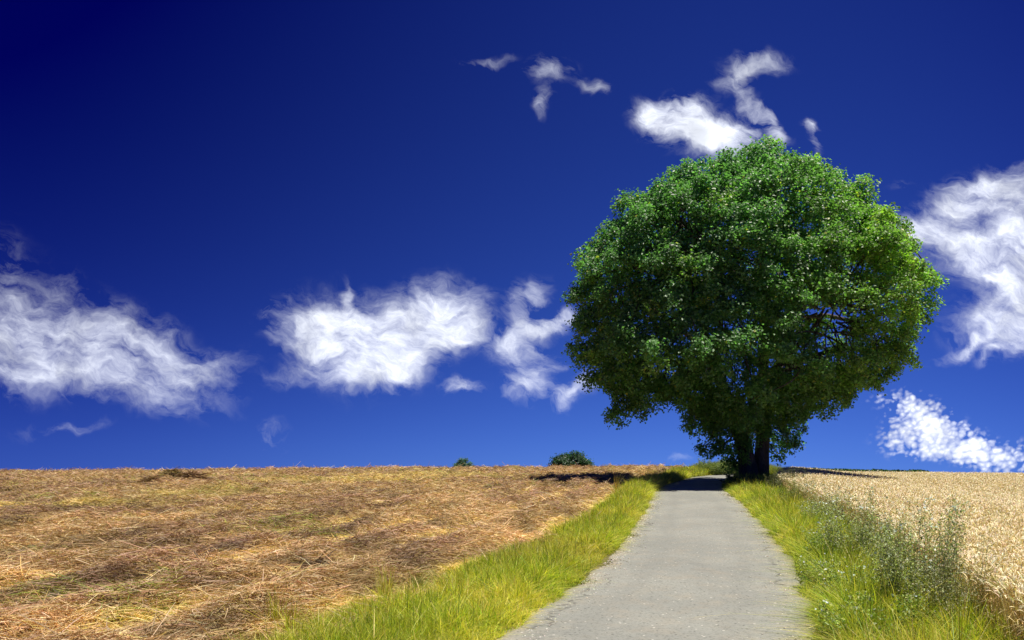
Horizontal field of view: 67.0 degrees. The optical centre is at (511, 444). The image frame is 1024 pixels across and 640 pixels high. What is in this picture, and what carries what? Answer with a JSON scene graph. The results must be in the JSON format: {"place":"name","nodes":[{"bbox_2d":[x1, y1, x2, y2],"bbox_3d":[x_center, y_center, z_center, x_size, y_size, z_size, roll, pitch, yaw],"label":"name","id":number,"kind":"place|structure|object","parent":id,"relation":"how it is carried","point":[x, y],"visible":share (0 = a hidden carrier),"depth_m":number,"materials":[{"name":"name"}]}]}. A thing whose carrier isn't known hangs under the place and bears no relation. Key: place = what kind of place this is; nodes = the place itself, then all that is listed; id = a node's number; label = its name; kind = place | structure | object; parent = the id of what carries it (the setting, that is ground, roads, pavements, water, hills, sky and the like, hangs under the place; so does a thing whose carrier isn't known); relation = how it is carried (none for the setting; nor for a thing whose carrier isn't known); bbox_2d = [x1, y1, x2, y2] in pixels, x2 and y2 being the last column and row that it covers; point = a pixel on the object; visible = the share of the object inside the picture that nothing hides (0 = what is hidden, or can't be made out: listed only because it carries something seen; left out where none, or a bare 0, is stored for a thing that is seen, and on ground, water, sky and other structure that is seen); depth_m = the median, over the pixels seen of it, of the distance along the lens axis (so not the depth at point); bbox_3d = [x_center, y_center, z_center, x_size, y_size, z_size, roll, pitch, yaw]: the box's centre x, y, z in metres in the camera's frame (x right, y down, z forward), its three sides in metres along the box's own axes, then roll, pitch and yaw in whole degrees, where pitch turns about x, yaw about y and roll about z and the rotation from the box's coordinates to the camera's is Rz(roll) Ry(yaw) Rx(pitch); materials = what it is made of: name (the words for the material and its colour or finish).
{"place":"outdoors","nodes":[
{"label":"outdoors","id":0,"kind":"place"},
{"bbox_2d":[0,461,687,639],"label":"field","id":1,"kind":"structure","parent":0,"point":[453,551],"depth_m":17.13,"materials":[{"name":"brown plant"}]},
{"bbox_2d":[41,589,63,602],"bbox_3d":[-4.435,1.783,7.894,1.141,0.668,0.908,0,0,0],"label":"straw heap","id":2,"kind":"object","parent":1,"relation":"on","point":[51,594],"depth_m":7.79,"materials":[{"name":"brown plant"}]},
{"bbox_2d":[135,475,169,483],"bbox_3d":[-14.997,1.599,32.335,1.993,0.893,1.562,0,0,0],"label":"straw heap","id":3,"kind":"object","parent":1,"relation":"on","point":[148,478],"visible":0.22,"depth_m":32.15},
{"bbox_2d":[152,466,184,477],"bbox_3d":[-15.647,1.417,35.818,1.888,0.966,1.539,0,0,0],"label":"straw heap","id":4,"kind":"object","parent":1,"relation":"on","point":[169,472],"visible":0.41,"depth_m":35.58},
{"bbox_2d":[174,468,209,480],"bbox_3d":[-14.127,1.537,33.858,2.436,1.173,1.852,0,0,0],"label":"straw heap","id":5,"kind":"object","parent":1,"relation":"on","point":[190,474],"visible":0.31,"depth_m":33.82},
{"bbox_2d":[134,550,254,588],"bbox_3d":[-3.815,1.592,9.331,1.492,0.656,1.257,0,0,-22],"label":"straw heap","id":6,"kind":"object","parent":1,"relation":"on","point":[189,566],"visible":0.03,"depth_m":9.30,"materials":[{"name":"brown plant"}]},
{"bbox_2d":[220,583,301,629],"bbox_3d":[-2.339,1.540,7.545,0.482,0.539,1.176,0,0,18],"label":"grass tuft","id":7,"kind":"object","parent":1,"relation":"on","point":[274,611],"visible":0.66,"depth_m":7.41,"materials":[{"name":"plant"}]},
{"bbox_2d":[275,590,336,632],"bbox_3d":[-2.054,1.594,7.485,0.688,0.431,0.567,0,0,-42],"label":"grass tuft","id":8,"kind":"object","parent":1,"relation":"on","point":[288,622],"visible":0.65,"depth_m":7.32,"materials":[{"name":"plant"}]},
{"bbox_2d":[277,547,340,571],"bbox_3d":[-2.728,1.758,10.335,1.469,0.740,1.235,0,0,0],"label":"straw heap","id":9,"kind":"object","parent":1,"relation":"on","point":[317,561],"visible":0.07,"depth_m":10.38,"materials":[{"name":"brown plant"}]},
{"bbox_2d":[367,562,409,599],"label":"grass tuft","id":10,"kind":"object","parent":1,"relation":"on","point":[387,585],"visible":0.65,"depth_m":8.76,"materials":[{"name":"plant"}]},
{"bbox_2d":[407,565,431,590],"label":"grass tuft","id":11,"kind":"object","parent":1,"relation":"on","point":[415,582],"visible":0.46,"depth_m":9.21,"materials":[{"name":"green plant"}]},
{"bbox_2d":[201,464,710,639],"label":"verge grass","id":12,"kind":"structure","parent":1,"relation":"on","point":[482,603],"depth_m":8.96,"materials":[{"name":"green plant"}]},
{"bbox_2d":[608,471,629,492],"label":"grass tuft","id":13,"kind":"object","parent":1,"relation":"on","point":[617,485],"visible":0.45,"depth_m":26.56,"materials":[{"name":"plant"}]},
{"bbox_2d":[0,0,1023,472],"label":"sky","id":14,"kind":"structure","parent":0,"point":[240,233],"materials":[{"name":"blue"}]},
{"bbox_2d":[490,486,820,639],"bbox_3d":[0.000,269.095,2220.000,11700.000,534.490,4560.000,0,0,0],"label":"ground","id":15,"kind":"structure","parent":0,"point":[607,558],"depth_m":11.76,"materials":[{"name":"soil"}]},
{"bbox_2d":[454,457,473,466],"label":"field tree","id":16,"kind":"object","parent":15,"relation":"on","point":[462,461],"visible":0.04,"depth_m":189.32,"materials":[{"name":"green plant"}]},
{"bbox_2d":[548,450,594,466],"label":"field tree","id":17,"kind":"object","parent":15,"relation":"on","point":[574,458],"visible":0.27,"depth_m":148.31,"materials":[{"name":"green plant"}]},
{"bbox_2d":[695,458,734,474],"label":"mugwort plant","id":18,"kind":"object","parent":15,"relation":"on","point":[717,470],"visible":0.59,"depth_m":46.29,"materials":[{"name":"green plant"}]},
{"bbox_2d":[719,472,768,484],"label":"mugwort plant","id":19,"kind":"object","parent":15,"relation":"on","point":[739,478],"visible":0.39,"depth_m":32.97,"materials":[{"name":"green plant"}]},
{"bbox_2d":[560,134,949,477],"bbox_3d":[10.790,-6.271,37.599,17.199,16.513,16.478,0,0,0],"label":"maple tree","id":20,"kind":"object","parent":15,"relation":"on","point":[771,301],"visible":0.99,"depth_m":32.45,"materials":[{"name":"green plant"}]},
{"bbox_2d":[654,462,889,475],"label":"verge grass","id":21,"kind":"structure","parent":15,"relation":"on","point":[700,469],"depth_m":47.22,"materials":[{"name":"green plant"}]},
{"bbox_2d":[763,467,805,488],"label":"mugwort plant","id":22,"kind":"object","parent":15,"relation":"on","point":[775,481],"visible":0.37,"depth_m":27.73,"materials":[{"name":"green plant"}]},
{"bbox_2d":[663,465,929,471],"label":"field hedge","id":23,"kind":"object","parent":15,"relation":"on","point":[874,470],"visible":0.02,"depth_m":104.06,"materials":[{"name":"plant"}]},
{"bbox_2d":[777,477,824,502],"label":"mugwort plant","id":24,"kind":"object","parent":15,"relation":"on","point":[796,491],"visible":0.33,"depth_m":21.21,"materials":[{"name":"green plant"}]},
{"bbox_2d":[795,553,848,584],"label":"mugwort plant","id":25,"kind":"object","parent":15,"relation":"on","point":[807,572],"visible":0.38,"depth_m":9.89,"materials":[{"name":"green plant"}]},
{"bbox_2d":[794,483,853,519],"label":"mugwort plant","id":26,"kind":"object","parent":15,"relation":"on","point":[814,507],"visible":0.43,"depth_m":16.10,"materials":[{"name":"green plant"}]},
{"bbox_2d":[801,521,849,555],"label":"mugwort plant","id":27,"kind":"object","parent":15,"relation":"on","point":[814,538],"visible":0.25,"depth_m":11.80,"materials":[{"name":"green plant"}]},
{"bbox_2d":[811,559,883,601],"bbox_3d":[3.692,1.551,8.524,0.774,0.640,0.720,0,0,0],"label":"mugwort plant","id":28,"kind":"object","parent":15,"relation":"on","point":[831,575],"visible":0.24,"depth_m":8.49,"materials":[{"name":"green plant"}]},
{"bbox_2d":[816,487,893,560],"bbox_3d":[4.917,1.228,11.063,1.039,1.286,0.955,0,0,19],"label":"mugwort plant","id":29,"kind":"object","parent":15,"relation":"on","point":[840,533],"visible":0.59,"depth_m":11.00,"materials":[{"name":"green plant"}]},
{"bbox_2d":[702,470,1023,639],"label":"verge grass","id":30,"kind":"structure","parent":15,"relation":"on","point":[775,514],"depth_m":7.88,"materials":[{"name":"green plant"}]},
{"bbox_2d":[815,588,929,639],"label":"mugwort plant","id":31,"kind":"object","parent":15,"relation":"on","point":[834,620],"visible":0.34,"depth_m":6.98,"materials":[{"name":"green plant"}]},
{"bbox_2d":[853,519,916,580],"bbox_3d":[4.512,1.370,9.362,0.718,1.000,0.720,0,0,0],"label":"mugwort plant","id":32,"kind":"object","parent":15,"relation":"on","point":[868,556],"visible":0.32,"depth_m":9.36,"materials":[{"name":"green plant"}]},
{"bbox_2d":[777,465,1023,639],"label":"wheat","id":33,"kind":"object","parent":15,"relation":"on","point":[996,499],"visible":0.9,"depth_m":13.68,"materials":[{"name":"beige plant"}]},
{"bbox_2d":[875,496,926,557],"bbox_3d":[5.514,1.295,10.902,0.656,1.150,0.733,0,0,-39],"label":"mugwort plant","id":34,"kind":"object","parent":15,"relation":"on","point":[906,520],"visible":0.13,"depth_m":10.84,"materials":[{"name":"green plant"}]},
{"bbox_2d":[868,494,970,608],"bbox_3d":[4.051,1.178,7.779,0.978,1.385,1.006,0,0,0],"label":"mugwort plant","id":35,"kind":"object","parent":15,"relation":"on","point":[891,578],"visible":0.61,"depth_m":7.62,"materials":[{"name":"green plant"}]},
{"bbox_2d":[897,509,1005,631],"bbox_3d":[4.032,1.237,7.034,0.826,1.266,0.875,0,0,44],"label":"mugwort plant","id":36,"kind":"object","parent":15,"relation":"on","point":[953,590],"visible":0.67,"depth_m":7.02,"materials":[{"name":"green plant"}]},
{"bbox_2d":[496,474,815,639],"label":"path","id":37,"kind":"structure","parent":0,"point":[688,567],"depth_m":9.86,"materials":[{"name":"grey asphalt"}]}
]}

